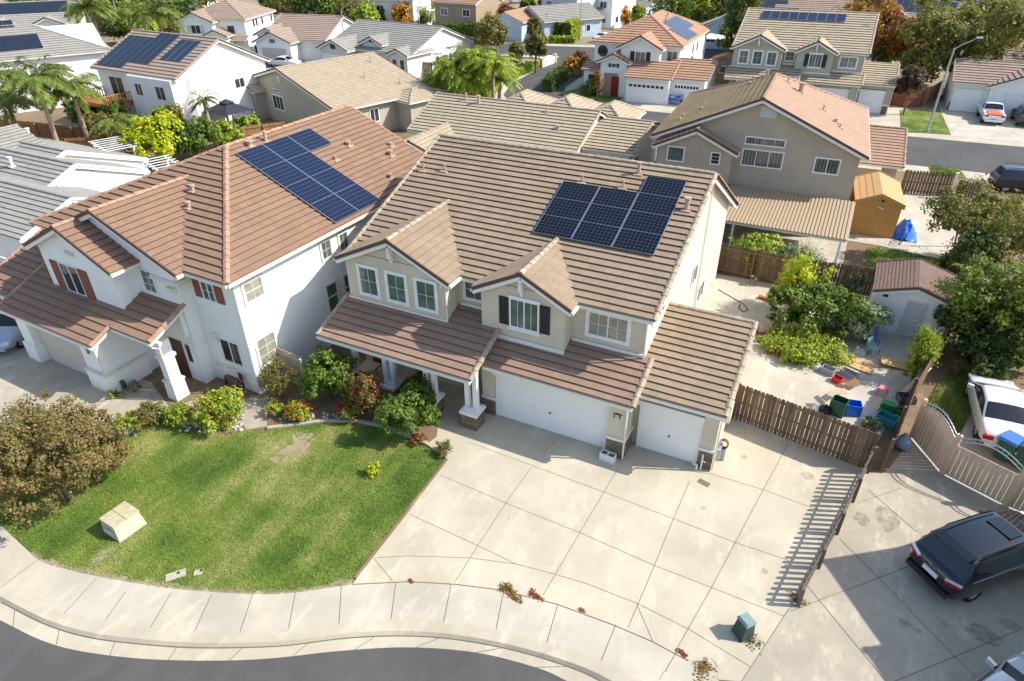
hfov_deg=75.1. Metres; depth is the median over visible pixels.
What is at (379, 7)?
window
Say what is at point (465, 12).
window
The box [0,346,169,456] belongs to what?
driveway
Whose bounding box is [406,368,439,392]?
shrub
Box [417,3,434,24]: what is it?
tree
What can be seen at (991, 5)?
tree
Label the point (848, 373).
storage crate
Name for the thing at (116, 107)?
shrub
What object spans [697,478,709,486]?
drain cover
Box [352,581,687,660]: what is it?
expansion joint
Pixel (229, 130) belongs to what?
shrub
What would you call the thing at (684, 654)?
weed clump
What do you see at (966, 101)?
garage door
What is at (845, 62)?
window
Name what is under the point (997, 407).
parked car
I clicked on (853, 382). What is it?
loose board
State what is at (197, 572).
meter cover
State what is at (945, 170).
grass
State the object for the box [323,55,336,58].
garage door
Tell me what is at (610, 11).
suburban house
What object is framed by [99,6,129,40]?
tree
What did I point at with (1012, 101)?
garage door
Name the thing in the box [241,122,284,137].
board fence
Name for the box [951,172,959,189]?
gate post
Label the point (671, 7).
tree
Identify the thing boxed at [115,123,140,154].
shrub
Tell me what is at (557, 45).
sidewalk
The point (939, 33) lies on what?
tree
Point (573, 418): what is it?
garage door
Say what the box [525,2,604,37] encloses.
suburban house
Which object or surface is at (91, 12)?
palm tree
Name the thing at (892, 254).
grass
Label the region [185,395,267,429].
entry walk
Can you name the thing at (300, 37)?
suburban house
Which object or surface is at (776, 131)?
suburban house
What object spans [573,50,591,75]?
tree
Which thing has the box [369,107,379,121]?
window
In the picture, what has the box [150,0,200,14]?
tree
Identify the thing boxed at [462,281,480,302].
window
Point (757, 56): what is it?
window
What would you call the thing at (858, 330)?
shrub
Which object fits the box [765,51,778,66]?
window
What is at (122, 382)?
garden hose reel
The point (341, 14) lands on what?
street lamp
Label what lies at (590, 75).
window
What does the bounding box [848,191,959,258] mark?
tan yard
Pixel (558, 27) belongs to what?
hedge
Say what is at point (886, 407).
nursery tray
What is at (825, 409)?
plastic bag
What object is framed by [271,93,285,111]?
window
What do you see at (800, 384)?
back patio
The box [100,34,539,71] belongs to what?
ground
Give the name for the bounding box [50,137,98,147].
board fence
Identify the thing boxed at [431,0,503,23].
suburban house
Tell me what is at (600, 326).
window
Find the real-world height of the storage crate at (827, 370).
0.300 m
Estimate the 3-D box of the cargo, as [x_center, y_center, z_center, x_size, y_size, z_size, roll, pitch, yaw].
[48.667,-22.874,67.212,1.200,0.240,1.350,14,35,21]
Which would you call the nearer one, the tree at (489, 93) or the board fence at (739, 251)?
the board fence at (739, 251)
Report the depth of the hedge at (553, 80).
82.30 m
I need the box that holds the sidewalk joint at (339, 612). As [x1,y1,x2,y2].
[2,559,675,670]
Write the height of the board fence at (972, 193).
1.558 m
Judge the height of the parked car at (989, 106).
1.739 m
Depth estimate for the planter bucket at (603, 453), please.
26.26 m
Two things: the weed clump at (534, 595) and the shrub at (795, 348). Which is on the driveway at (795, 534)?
the weed clump at (534, 595)
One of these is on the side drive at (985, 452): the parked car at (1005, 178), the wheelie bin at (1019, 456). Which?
the wheelie bin at (1019, 456)
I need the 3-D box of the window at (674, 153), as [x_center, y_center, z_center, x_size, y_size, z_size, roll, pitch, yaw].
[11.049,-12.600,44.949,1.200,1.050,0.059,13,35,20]
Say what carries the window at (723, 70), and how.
in the garden shed at (724, 59)
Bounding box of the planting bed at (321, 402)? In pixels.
[268,371,437,441]
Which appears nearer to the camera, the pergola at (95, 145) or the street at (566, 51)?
the pergola at (95, 145)
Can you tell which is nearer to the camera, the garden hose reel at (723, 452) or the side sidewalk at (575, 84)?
the garden hose reel at (723, 452)
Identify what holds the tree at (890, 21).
on the terrain at (111, 43)
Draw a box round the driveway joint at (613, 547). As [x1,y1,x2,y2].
[375,438,817,677]
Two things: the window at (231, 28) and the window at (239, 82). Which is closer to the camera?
the window at (239, 82)
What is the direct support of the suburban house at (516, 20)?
on the terrain at (111, 43)
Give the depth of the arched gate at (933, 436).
25.85 m
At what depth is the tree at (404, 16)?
120.17 m
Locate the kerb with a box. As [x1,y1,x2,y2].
[0,585,636,680]
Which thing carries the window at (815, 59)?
in the suburban house at (827, 50)
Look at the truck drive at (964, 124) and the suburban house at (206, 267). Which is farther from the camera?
the truck drive at (964, 124)
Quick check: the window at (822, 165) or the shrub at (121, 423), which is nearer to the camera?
the shrub at (121, 423)
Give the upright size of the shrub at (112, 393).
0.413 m
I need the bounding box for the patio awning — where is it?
[707,33,733,49]
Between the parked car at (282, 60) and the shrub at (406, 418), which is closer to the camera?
the shrub at (406, 418)
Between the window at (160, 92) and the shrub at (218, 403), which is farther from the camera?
the window at (160, 92)
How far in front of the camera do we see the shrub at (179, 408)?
27.98 m
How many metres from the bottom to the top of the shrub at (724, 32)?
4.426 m
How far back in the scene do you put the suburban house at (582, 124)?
54.03 m
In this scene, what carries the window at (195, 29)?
in the suburban house at (238, 23)
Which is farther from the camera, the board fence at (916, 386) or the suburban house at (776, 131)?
the suburban house at (776, 131)
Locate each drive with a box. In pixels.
[869,107,901,126]
[918,387,1023,511]
[938,101,1023,141]
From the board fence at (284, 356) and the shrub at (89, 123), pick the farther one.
the shrub at (89, 123)
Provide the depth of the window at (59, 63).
74.71 m
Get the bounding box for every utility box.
[99,501,146,542]
[731,612,756,642]
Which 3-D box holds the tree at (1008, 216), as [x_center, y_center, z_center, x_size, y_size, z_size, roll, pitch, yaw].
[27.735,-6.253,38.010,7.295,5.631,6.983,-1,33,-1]
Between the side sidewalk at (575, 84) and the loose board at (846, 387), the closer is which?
the loose board at (846, 387)
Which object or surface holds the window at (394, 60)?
in the suburban house at (410, 48)
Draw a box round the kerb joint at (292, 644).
[0,602,600,680]
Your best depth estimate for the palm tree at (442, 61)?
66.57 m
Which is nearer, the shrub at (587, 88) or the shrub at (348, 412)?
the shrub at (348, 412)
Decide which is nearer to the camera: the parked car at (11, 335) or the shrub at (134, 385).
the shrub at (134, 385)
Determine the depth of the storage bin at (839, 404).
28.34 m
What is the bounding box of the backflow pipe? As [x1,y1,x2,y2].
[693,454,705,469]
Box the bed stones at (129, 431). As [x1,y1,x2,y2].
[124,412,337,435]
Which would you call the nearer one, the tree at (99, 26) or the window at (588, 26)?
the window at (588, 26)
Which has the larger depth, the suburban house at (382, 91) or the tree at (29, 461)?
the suburban house at (382, 91)
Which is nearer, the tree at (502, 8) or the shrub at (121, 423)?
the shrub at (121, 423)
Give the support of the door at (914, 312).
in the garden shed at (903, 289)
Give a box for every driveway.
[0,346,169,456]
[353,383,866,680]
[620,97,678,112]
[742,438,1023,680]
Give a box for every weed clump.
[498,580,522,603]
[527,588,543,602]
[675,648,687,659]
[693,657,717,680]
[734,633,764,654]
[788,590,810,607]
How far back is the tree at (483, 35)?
93.26 m
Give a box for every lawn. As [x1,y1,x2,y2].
[0,420,444,590]
[561,88,621,103]
[866,247,960,276]
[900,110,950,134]
[926,369,987,435]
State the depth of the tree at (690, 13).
114.60 m
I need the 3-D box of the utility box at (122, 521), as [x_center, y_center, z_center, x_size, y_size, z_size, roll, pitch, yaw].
[-13.674,6.361,23.361,0.950,0.680,1.063,18,37,26]
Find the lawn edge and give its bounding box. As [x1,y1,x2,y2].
[354,458,447,578]
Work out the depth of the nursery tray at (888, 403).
28.31 m
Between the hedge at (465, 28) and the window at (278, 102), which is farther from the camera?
the hedge at (465, 28)
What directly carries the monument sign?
on the side street at (531, 81)
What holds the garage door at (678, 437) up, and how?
in the suburban house at (563, 292)
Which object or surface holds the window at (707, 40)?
in the suburban house at (714, 23)
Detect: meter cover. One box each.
[165,568,185,581]
[194,569,202,575]
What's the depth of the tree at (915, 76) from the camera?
68.75 m
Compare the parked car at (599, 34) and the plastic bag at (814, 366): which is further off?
the parked car at (599, 34)
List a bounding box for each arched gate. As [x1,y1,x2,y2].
[909,398,959,473]
[942,434,1023,506]
[1006,476,1023,511]
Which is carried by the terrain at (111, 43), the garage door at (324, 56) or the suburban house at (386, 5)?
the suburban house at (386, 5)
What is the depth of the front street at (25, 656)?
19.29 m
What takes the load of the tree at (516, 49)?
on the side sidewalk at (575, 84)
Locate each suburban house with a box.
[0,0,85,25]
[0,20,110,114]
[0,104,422,401]
[0,124,150,262]
[81,29,269,125]
[173,0,275,52]
[246,51,455,130]
[251,13,353,62]
[315,19,473,77]
[315,133,758,469]
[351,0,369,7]
[367,0,431,24]
[405,89,660,162]
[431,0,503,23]
[493,6,532,41]
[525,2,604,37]
[541,0,598,7]
[581,10,721,104]
[596,0,635,28]
[636,0,668,16]
[650,70,907,200]
[702,13,737,49]
[724,7,899,114]
[745,0,852,11]
[880,0,965,55]
[942,49,1023,115]
[953,20,1023,59]
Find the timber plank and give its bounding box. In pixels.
[901,368,931,395]
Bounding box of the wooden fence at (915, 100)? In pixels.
[888,88,926,107]
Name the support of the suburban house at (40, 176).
on the terrain at (854, 257)
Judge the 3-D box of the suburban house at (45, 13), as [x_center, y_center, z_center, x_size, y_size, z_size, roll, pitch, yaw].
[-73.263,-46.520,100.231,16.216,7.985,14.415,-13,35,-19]
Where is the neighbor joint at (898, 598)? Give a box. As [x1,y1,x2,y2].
[742,488,1022,680]
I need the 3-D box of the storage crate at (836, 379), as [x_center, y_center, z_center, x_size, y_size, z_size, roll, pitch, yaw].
[14.935,1.789,30.523,0.360,0.260,0.420,-27,41,-35]
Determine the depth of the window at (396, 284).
28.46 m
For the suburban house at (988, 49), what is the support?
on the terrain at (111, 43)
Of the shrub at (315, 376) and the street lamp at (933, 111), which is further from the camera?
the street lamp at (933, 111)
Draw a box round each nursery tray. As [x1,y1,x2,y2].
[879,406,894,412]
[880,404,894,410]
[881,399,896,408]
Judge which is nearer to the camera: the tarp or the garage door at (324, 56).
the tarp
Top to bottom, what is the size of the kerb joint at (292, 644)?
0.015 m
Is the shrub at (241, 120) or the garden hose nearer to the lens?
the garden hose
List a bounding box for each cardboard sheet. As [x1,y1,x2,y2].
[836,351,878,374]
[881,355,910,370]
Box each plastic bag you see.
[812,363,820,369]
[812,404,819,412]
[818,404,831,415]
[895,433,910,449]
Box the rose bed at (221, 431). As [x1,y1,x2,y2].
[114,405,236,436]
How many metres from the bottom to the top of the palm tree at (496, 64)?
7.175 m
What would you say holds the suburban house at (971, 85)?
on the terrain at (111, 43)
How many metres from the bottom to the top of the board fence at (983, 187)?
1.675 m
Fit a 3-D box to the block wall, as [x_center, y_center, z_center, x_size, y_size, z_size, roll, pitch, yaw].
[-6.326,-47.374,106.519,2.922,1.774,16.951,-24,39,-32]
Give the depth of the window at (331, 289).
32.55 m
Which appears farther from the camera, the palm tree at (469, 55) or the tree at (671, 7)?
the tree at (671, 7)
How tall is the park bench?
0.910 m
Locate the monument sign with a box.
[539,53,556,67]
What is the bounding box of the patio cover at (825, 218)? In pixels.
[725,183,855,262]
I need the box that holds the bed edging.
[267,419,448,457]
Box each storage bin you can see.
[829,395,849,418]
[845,399,862,417]
[875,409,899,430]
[895,392,917,404]
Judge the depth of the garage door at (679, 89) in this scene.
74.75 m
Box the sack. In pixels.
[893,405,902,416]
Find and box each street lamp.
[341,0,354,30]
[579,0,581,40]
[925,37,983,131]
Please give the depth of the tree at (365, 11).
120.20 m
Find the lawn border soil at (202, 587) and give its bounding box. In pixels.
[31,551,351,593]
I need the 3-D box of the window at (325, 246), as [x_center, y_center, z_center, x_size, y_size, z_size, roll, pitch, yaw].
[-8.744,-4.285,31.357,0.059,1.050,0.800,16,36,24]
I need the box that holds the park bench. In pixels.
[224,372,245,391]
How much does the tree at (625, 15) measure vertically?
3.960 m
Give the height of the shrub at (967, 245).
3.951 m
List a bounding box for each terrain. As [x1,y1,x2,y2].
[0,0,1023,110]
[0,107,1023,680]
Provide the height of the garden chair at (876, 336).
0.850 m
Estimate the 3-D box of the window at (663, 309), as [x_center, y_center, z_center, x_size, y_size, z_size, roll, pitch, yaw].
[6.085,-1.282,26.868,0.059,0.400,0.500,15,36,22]
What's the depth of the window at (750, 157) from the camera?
43.57 m
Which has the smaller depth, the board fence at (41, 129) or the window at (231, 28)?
the board fence at (41, 129)
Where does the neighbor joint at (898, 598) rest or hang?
on the neighbor driveway at (890, 634)
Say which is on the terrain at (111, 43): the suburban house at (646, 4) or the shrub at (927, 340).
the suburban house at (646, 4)
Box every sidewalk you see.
[0,525,718,680]
[99,32,899,62]
[495,56,583,98]
[646,110,1023,179]
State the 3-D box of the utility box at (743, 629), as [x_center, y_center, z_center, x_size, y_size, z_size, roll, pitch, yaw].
[6.885,8.483,19.738,0.460,0.700,0.460,-13,35,-19]
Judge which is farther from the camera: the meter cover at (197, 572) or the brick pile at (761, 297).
the brick pile at (761, 297)
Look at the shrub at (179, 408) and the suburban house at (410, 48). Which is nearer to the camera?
the shrub at (179, 408)
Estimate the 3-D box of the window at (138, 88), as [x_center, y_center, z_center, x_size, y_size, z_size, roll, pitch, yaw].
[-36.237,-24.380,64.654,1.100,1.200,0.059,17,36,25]
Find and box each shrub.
[60,98,98,127]
[77,110,124,145]
[96,97,132,128]
[106,389,125,397]
[112,409,142,429]
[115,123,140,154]
[126,400,163,433]
[128,379,140,391]
[152,103,185,121]
[160,399,195,427]
[161,119,195,159]
[182,115,224,154]
[188,385,245,435]
[212,119,243,145]
[233,111,261,135]
[256,354,300,400]
[263,397,284,414]
[283,398,312,421]
[297,342,360,401]
[333,394,363,420]
[344,369,387,414]
[365,461,380,477]
[373,371,441,436]
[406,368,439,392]
[408,433,427,446]
[435,439,452,457]
[561,53,583,75]
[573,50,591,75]
[580,78,602,94]
[715,23,733,52]
[721,232,793,272]
[755,326,856,370]
[766,278,877,344]
[773,245,824,308]
[774,241,833,276]
[818,265,836,285]
[825,294,895,340]
[838,271,874,296]
[860,415,882,430]
[872,39,905,62]
[899,49,940,82]
[902,322,946,381]
[933,289,1023,380]
[935,223,1008,291]
[949,355,968,375]
[961,332,1014,374]
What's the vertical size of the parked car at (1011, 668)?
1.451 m
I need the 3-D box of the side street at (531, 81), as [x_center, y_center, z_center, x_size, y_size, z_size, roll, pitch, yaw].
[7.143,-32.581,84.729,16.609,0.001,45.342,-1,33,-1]
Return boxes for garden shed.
[711,52,732,82]
[849,171,905,237]
[869,258,957,339]
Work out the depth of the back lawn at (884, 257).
41.65 m
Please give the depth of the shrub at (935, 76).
82.27 m
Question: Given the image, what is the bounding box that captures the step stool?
[875,384,888,397]
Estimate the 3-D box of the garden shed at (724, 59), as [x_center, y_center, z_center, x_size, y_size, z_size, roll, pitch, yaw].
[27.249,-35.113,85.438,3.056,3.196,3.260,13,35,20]
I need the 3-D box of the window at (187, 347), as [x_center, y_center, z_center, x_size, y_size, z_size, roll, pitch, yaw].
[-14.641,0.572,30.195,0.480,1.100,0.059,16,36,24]
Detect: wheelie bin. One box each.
[993,429,1023,462]
[1012,442,1023,468]
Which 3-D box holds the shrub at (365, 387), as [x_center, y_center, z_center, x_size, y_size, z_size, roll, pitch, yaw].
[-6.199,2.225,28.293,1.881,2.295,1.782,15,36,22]
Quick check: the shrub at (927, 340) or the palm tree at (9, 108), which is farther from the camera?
the palm tree at (9, 108)
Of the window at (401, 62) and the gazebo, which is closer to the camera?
the gazebo
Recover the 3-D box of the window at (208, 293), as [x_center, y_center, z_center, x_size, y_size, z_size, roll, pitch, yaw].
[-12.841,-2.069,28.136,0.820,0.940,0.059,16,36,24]
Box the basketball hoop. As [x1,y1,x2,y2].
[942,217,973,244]
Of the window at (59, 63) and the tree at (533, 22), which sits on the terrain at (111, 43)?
the tree at (533, 22)
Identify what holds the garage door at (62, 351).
in the suburban house at (206, 267)
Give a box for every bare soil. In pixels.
[89,546,112,564]
[269,432,314,463]
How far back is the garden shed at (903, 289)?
33.40 m
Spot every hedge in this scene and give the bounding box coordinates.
[436,21,532,39]
[507,59,541,79]
[537,20,571,35]
[540,65,569,91]
[545,35,576,43]
[562,17,582,39]
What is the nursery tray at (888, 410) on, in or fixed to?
on the nursery tray
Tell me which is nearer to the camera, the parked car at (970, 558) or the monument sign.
the parked car at (970, 558)
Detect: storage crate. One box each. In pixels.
[819,364,836,376]
[831,374,844,383]
[839,367,859,379]
[854,347,865,355]
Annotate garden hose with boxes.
[718,289,747,311]
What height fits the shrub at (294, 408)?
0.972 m
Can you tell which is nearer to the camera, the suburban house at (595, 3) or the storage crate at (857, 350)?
the storage crate at (857, 350)
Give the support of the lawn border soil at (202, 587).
on the lawn at (273, 450)
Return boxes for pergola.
[88,136,136,154]
[139,154,178,170]
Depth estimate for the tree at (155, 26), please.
111.81 m
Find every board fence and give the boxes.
[0,119,88,142]
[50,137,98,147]
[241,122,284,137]
[274,347,303,385]
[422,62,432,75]
[717,243,875,298]
[731,383,880,468]
[880,321,954,472]
[901,170,955,195]
[923,79,945,105]
[955,180,979,202]
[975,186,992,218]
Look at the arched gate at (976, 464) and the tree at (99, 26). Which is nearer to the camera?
the arched gate at (976, 464)
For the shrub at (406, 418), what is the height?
2.138 m
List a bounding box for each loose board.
[827,388,846,395]
[835,383,853,389]
[844,378,860,386]
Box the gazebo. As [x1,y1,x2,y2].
[203,97,252,123]
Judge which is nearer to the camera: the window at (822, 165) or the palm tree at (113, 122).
the window at (822, 165)
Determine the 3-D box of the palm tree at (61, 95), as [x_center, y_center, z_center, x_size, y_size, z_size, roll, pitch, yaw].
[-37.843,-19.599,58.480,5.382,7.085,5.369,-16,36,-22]
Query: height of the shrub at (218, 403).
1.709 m
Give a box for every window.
[54,63,67,74]
[56,261,86,296]
[108,75,127,98]
[133,82,144,96]
[138,268,158,294]
[154,86,166,100]
[182,341,195,364]
[190,25,201,33]
[199,281,217,303]
[218,337,244,367]
[226,25,235,32]
[233,77,245,88]
[240,273,266,306]
[253,328,278,369]
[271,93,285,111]
[318,236,333,262]
[324,278,340,314]
[336,228,349,252]
[341,272,349,295]
[355,263,381,299]
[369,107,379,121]
[376,5,383,11]
[383,269,409,306]
[391,58,397,65]
[399,59,405,70]
[413,276,438,314]
[440,8,447,15]
[462,9,469,16]
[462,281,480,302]
[507,294,540,336]
[584,310,631,346]
[586,24,590,31]
[587,73,595,79]
[598,45,607,55]
[600,1,606,8]
[634,51,645,60]
[660,302,665,315]
[666,51,677,60]
[666,145,685,162]
[690,260,698,288]
[695,276,704,306]
[706,34,715,42]
[709,151,720,164]
[718,66,726,72]
[737,49,749,64]
[740,148,784,169]
[744,136,786,148]
[751,50,763,65]
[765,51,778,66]
[784,51,795,61]
[806,52,823,68]
[812,157,841,175]
[837,55,858,69]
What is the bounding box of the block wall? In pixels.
[467,36,497,56]
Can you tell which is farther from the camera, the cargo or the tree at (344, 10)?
the tree at (344, 10)
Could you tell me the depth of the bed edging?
28.16 m
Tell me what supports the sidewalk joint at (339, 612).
on the sidewalk at (632, 655)
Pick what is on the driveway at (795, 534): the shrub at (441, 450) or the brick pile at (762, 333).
the shrub at (441, 450)
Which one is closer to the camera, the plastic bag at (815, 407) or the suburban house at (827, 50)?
the plastic bag at (815, 407)
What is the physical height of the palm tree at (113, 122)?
3.688 m
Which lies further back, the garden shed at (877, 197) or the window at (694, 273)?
the garden shed at (877, 197)
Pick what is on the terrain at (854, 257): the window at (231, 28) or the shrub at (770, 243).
the shrub at (770, 243)
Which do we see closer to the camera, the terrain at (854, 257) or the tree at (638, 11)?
the terrain at (854, 257)
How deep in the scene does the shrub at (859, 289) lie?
36.73 m
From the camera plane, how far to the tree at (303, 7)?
127.31 m
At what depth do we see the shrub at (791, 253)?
38.44 m
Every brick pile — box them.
[756,330,769,335]
[758,295,765,300]
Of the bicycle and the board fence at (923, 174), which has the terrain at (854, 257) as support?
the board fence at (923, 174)
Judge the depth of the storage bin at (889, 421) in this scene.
27.82 m
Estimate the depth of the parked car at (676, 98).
74.98 m
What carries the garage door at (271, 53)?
in the suburban house at (300, 37)
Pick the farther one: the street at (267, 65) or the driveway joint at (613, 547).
the street at (267, 65)
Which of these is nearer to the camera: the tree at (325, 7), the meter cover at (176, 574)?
the meter cover at (176, 574)
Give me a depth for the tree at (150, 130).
55.70 m
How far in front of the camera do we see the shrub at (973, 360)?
30.81 m
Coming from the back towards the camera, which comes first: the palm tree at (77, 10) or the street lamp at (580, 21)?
the street lamp at (580, 21)
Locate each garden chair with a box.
[865,326,880,345]
[866,336,880,357]
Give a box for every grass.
[866,246,961,269]
[929,165,965,177]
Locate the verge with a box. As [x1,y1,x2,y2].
[928,165,965,178]
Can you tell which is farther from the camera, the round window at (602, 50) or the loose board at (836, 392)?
the round window at (602, 50)
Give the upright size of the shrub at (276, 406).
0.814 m
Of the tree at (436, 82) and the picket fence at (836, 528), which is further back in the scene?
the tree at (436, 82)
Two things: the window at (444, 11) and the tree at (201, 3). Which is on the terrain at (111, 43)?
the tree at (201, 3)
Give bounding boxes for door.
[35,328,87,374]
[168,337,191,377]
[262,48,285,62]
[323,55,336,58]
[373,356,388,363]
[497,376,607,447]
[610,76,618,96]
[627,82,663,104]
[637,406,703,462]
[673,84,698,103]
[825,90,848,98]
[858,92,884,113]
[896,300,927,337]
[949,90,981,111]
[1004,95,1023,115]
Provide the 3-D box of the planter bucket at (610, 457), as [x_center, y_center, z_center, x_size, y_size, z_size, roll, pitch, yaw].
[3.905,4.612,26.177,0.300,0.340,0.300,18,37,26]
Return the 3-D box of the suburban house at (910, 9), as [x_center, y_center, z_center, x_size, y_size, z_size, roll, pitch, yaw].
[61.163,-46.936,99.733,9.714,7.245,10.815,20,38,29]
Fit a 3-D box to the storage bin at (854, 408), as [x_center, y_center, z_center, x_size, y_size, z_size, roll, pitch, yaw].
[14.610,2.899,28.518,0.600,0.550,0.500,8,33,13]
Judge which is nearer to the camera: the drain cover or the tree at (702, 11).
the drain cover
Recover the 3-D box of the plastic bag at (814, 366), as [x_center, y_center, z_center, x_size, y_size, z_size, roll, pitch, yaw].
[14.425,1.196,31.450,0.410,0.270,0.441,-7,33,-10]
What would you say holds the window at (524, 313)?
in the suburban house at (563, 292)
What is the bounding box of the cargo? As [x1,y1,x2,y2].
[986,111,1001,115]
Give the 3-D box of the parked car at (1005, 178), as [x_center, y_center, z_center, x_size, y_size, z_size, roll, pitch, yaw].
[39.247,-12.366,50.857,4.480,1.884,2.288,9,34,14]
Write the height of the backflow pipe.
0.750 m
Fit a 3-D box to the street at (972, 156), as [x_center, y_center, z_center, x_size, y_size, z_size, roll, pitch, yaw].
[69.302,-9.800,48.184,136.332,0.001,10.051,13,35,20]
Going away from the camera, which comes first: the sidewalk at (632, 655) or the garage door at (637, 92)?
the sidewalk at (632, 655)
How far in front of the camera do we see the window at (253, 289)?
28.06 m
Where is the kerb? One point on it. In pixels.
(587, 664)
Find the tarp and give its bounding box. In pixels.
[891,219,916,242]
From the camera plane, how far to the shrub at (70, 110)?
66.82 m
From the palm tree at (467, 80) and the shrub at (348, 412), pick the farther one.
the palm tree at (467, 80)
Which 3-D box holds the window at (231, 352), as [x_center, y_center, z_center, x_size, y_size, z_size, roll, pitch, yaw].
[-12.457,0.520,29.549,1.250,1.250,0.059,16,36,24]
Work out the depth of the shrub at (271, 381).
29.14 m
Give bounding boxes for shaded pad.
[722,223,846,275]
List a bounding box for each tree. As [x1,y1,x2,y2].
[0,55,80,140]
[0,69,49,126]
[0,389,134,528]
[4,0,39,2]
[44,72,107,136]
[59,0,119,23]
[77,3,112,37]
[88,113,133,153]
[90,0,125,32]
[91,16,105,27]
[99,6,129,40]
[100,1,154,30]
[119,0,160,35]
[119,105,188,166]
[127,0,187,33]
[129,0,159,21]
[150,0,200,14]
[158,8,181,32]
[188,90,219,129]
[192,0,218,8]
[258,0,284,15]
[263,0,297,16]
[287,0,317,13]
[306,0,340,14]
[332,0,360,18]
[349,0,379,21]
[373,8,385,20]
[390,1,414,22]
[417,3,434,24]
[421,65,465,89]
[425,64,465,94]
[427,46,479,90]
[444,68,489,96]
[446,70,502,97]
[448,45,496,95]
[467,51,519,97]
[473,11,509,58]
[479,67,522,98]
[495,1,516,14]
[508,41,525,68]
[519,0,536,7]
[522,30,547,72]
[526,15,540,31]
[592,68,602,99]
[620,5,631,24]
[630,3,645,21]
[644,0,695,18]
[675,0,725,22]
[682,5,700,22]
[705,0,731,18]
[715,0,763,52]
[832,0,925,61]
[852,0,874,8]
[893,63,931,114]
[895,0,1023,75]
[920,172,1023,272]
[929,251,1023,338]
[961,0,1009,19]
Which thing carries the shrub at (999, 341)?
on the terrain at (854, 257)
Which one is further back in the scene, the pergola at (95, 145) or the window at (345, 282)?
the pergola at (95, 145)
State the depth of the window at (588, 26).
116.63 m
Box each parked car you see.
[0,313,24,351]
[268,55,301,66]
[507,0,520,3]
[592,32,607,39]
[668,94,682,102]
[905,508,1023,601]
[964,373,1023,447]
[976,102,1005,123]
[976,651,1023,680]
[987,163,1023,192]
[1010,103,1023,124]
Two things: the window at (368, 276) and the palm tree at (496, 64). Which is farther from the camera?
the palm tree at (496, 64)
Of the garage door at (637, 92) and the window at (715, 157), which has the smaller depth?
the window at (715, 157)
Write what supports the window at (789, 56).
in the suburban house at (827, 50)
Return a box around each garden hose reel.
[119,379,126,388]
[719,438,728,460]
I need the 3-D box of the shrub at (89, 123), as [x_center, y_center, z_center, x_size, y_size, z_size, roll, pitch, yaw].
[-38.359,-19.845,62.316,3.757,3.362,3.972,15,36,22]
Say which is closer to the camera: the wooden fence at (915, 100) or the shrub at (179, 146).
the shrub at (179, 146)
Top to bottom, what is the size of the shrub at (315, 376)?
2.666 m
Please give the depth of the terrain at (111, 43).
111.93 m
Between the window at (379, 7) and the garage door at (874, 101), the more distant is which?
the window at (379, 7)
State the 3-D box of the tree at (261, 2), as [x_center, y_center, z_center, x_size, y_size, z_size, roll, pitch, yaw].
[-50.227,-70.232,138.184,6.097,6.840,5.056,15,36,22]
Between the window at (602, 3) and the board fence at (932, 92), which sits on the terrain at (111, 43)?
the board fence at (932, 92)
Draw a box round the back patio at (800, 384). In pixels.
[700,274,948,463]
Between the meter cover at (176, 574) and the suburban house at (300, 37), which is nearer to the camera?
the meter cover at (176, 574)
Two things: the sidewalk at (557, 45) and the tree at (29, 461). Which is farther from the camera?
the sidewalk at (557, 45)
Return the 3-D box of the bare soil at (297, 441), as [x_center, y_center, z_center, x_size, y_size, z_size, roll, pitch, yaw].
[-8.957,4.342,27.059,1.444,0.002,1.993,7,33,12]
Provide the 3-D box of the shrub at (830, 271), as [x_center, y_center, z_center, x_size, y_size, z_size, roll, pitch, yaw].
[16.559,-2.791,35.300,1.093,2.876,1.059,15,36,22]
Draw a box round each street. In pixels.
[0,620,565,680]
[98,26,897,60]
[265,61,308,67]
[504,56,593,98]
[641,111,1023,172]
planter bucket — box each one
[599,449,608,461]
[606,451,616,463]
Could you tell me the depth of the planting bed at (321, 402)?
29.14 m
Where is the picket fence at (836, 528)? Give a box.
[796,446,877,607]
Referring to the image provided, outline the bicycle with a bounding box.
[899,226,912,244]
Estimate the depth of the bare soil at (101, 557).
22.46 m
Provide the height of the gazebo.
3.500 m

